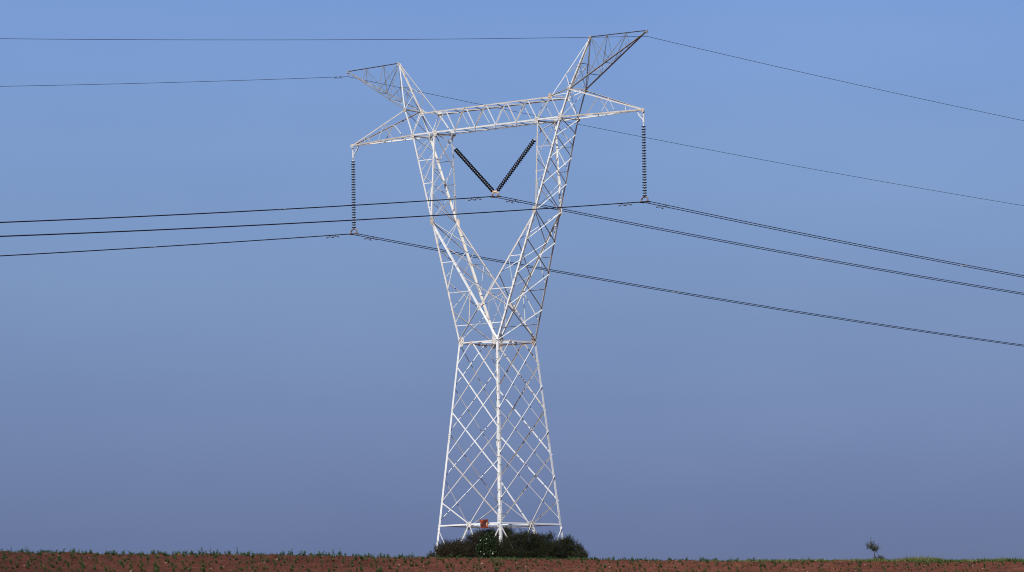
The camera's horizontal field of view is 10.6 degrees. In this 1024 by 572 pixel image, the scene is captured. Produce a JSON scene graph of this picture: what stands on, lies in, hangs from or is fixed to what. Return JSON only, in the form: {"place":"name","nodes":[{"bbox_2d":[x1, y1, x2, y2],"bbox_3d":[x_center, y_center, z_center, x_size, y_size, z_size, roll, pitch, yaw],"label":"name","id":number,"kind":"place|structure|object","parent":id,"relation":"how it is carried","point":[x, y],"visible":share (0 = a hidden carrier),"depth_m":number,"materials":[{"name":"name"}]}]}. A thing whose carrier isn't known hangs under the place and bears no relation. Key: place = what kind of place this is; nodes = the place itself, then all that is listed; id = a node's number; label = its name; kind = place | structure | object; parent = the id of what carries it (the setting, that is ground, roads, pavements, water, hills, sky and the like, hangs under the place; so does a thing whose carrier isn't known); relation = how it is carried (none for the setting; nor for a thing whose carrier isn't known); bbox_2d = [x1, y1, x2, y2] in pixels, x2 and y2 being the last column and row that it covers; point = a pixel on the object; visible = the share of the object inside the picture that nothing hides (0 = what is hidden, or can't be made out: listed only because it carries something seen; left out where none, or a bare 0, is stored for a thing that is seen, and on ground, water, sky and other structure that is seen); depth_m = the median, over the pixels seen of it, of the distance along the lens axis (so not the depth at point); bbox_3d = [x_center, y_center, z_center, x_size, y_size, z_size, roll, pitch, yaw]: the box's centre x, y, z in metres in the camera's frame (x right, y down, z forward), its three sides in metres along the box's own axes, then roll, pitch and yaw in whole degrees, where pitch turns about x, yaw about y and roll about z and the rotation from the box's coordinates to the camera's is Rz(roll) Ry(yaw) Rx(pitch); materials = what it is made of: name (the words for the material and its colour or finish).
{"place":"outdoors","nodes":[
{"label":"outdoors","id":0,"kind":"place"},
{"bbox_2d":[23,553,994,571],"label":"stones","id":1,"kind":"object","parent":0,"point":[399,564],"visible":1,"depth_m":297.32,"materials":[{"name":"stone"}]},
{"bbox_2d":[0,551,1023,571],"bbox_3d":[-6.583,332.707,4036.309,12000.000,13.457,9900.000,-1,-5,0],"label":"field","id":2,"kind":"structure","parent":0,"point":[569,565],"depth_m":296.95,"materials":[{"name":"red soil"}]},
{"bbox_2d":[427,537,473,557],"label":"shrub","id":3,"kind":"object","parent":2,"relation":"on","point":[455,550],"visible":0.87,"depth_m":305.74,"materials":[{"name":"green plant"}]},
{"bbox_2d":[461,525,502,557],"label":"shrub","id":4,"kind":"object","parent":2,"relation":"on","point":[475,536],"visible":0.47,"depth_m":306.44,"materials":[{"name":"green plant"}]},
{"bbox_2d":[475,530,502,557],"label":"flowering bramble","id":5,"kind":"object","parent":2,"relation":"on","point":[485,546],"visible":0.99,"depth_m":303.00,"materials":[{"name":"green plant"}]},
{"bbox_2d":[347,30,647,545],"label":"transmission tower","id":6,"kind":"structure","parent":2,"relation":"on","point":[497,341],"depth_m":309.16,"materials":[{"name":"grey metal"}]},
{"bbox_2d":[349,158,358,234],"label":"insulator string","id":7,"kind":"object","parent":6,"relation":"hanging from","point":[353,194],"visible":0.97,"depth_m":318.36,"materials":[{"name":"black ceramic"}]},
{"bbox_2d":[0,233,1021,344],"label":"power cable","id":8,"kind":"object","parent":7,"relation":"hanging from","point":[498,260],"visible":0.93,"depth_m":325.94,"materials":[{"name":"grey metal"}]},
{"bbox_2d":[12,234,1020,345],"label":"power cable","id":9,"kind":"object","parent":7,"relation":"hanging from","point":[602,280],"visible":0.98,"depth_m":334.70,"materials":[{"name":"grey metal"}]},
{"bbox_2d":[450,143,500,197],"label":"insulator string","id":10,"kind":"object","parent":6,"relation":"hanging from","point":[474,170],"visible":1,"depth_m":311.47,"materials":[{"name":"black ceramic"}]},
{"bbox_2d":[0,196,1021,292],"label":"power cable","id":11,"kind":"object","parent":10,"relation":"hanging from","point":[495,196],"visible":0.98,"depth_m":308.92,"materials":[{"name":"grey metal"}]},
{"bbox_2d":[3,197,1023,294],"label":"power cable","id":12,"kind":"object","parent":10,"relation":"hanging from","point":[584,215],"visible":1,"depth_m":318.71,"materials":[{"name":"grey metal"}]},
{"bbox_2d":[479,519,488,527],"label":"notice plate","id":13,"kind":"object","parent":6,"relation":"attached to","point":[484,523],"visible":1,"depth_m":306.02,"materials":[{"name":"metal"}]},
{"bbox_2d":[0,36,1023,120],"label":"earth wire","id":14,"kind":"object","parent":6,"relation":"attached to","point":[519,38],"visible":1,"depth_m":295.55,"materials":[{"name":"grey metal"}]},
{"bbox_2d":[0,76,1023,205],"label":"earth wire","id":15,"kind":"object","parent":6,"relation":"attached to","point":[509,110],"visible":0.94,"depth_m":328.04,"materials":[{"name":"grey metal"}]},
{"bbox_2d":[496,132,539,190],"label":"insulator string","id":16,"kind":"object","parent":6,"relation":"hanging from","point":[511,171],"visible":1,"depth_m":309.27,"materials":[{"name":"black ceramic"}]},
{"bbox_2d":[640,122,649,202],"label":"insulator string","id":17,"kind":"object","parent":6,"relation":"hanging from","point":[644,158],"visible":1,"depth_m":302.41,"materials":[{"name":"black ceramic"}]},
{"bbox_2d":[0,201,1023,275],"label":"power cable","id":18,"kind":"object","parent":17,"relation":"hanging from","point":[486,212],"visible":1,"depth_m":292.60,"materials":[{"name":"grey metal"}]},
{"bbox_2d":[1,202,1023,277],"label":"power cable","id":19,"kind":"object","parent":17,"relation":"hanging from","point":[568,207],"visible":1,"depth_m":304.12,"materials":[{"name":"grey metal"}]},
{"bbox_2d":[497,525,515,540],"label":"shrub","id":20,"kind":"object","parent":2,"relation":"on","point":[507,530],"visible":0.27,"depth_m":309.75,"materials":[{"name":"green plant"}]},
{"bbox_2d":[0,549,1023,571],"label":"seedlings","id":21,"kind":"object","parent":2,"relation":"on","point":[492,561],"visible":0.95,"depth_m":297.78,"materials":[{"name":"green plant"}]},
{"bbox_2d":[493,527,531,558],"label":"shrub","id":22,"kind":"object","parent":2,"relation":"on","point":[512,545],"visible":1,"depth_m":303.25,"materials":[{"name":"green plant"}]},
{"bbox_2d":[2,550,1023,563],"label":"thin weeds","id":23,"kind":"object","parent":2,"relation":"on","point":[498,559],"visible":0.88,"depth_m":300.20,"materials":[{"name":"green plant"}]},
{"bbox_2d":[458,556,593,559],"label":"green verge","id":24,"kind":"structure","parent":2,"relation":"on","point":[520,558],"depth_m":301.10,"materials":[{"name":"green plant"}]},
{"bbox_2d":[519,529,564,558],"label":"shrub","id":25,"kind":"object","parent":2,"relation":"on","point":[541,547],"visible":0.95,"depth_m":304.02,"materials":[{"name":"green plant"}]},
{"bbox_2d":[554,534,584,558],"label":"shrub","id":26,"kind":"object","parent":2,"relation":"on","point":[569,547],"visible":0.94,"depth_m":305.51,"materials":[{"name":"green plant"}]},
{"bbox_2d":[573,548,589,558],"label":"shrub","id":27,"kind":"object","parent":2,"relation":"on","point":[582,553],"visible":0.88,"depth_m":303.72,"materials":[{"name":"green plant"}]},
{"bbox_2d":[865,537,879,558],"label":"young tree","id":28,"kind":"object","parent":2,"relation":"on","point":[872,546],"visible":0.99,"depth_m":304.86,"materials":[{"name":"green plant"}]},
{"bbox_2d":[0,0,1023,560],"label":"sky","id":29,"kind":"structure","parent":0,"point":[269,396],"materials":[{"name":"blue"}]},
{"bbox_2d":[697,554,1023,562],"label":"grass","id":30,"kind":"structure","parent":0,"point":[925,559],"depth_m":300.81,"materials":[{"name":"green plant"}]}
]}

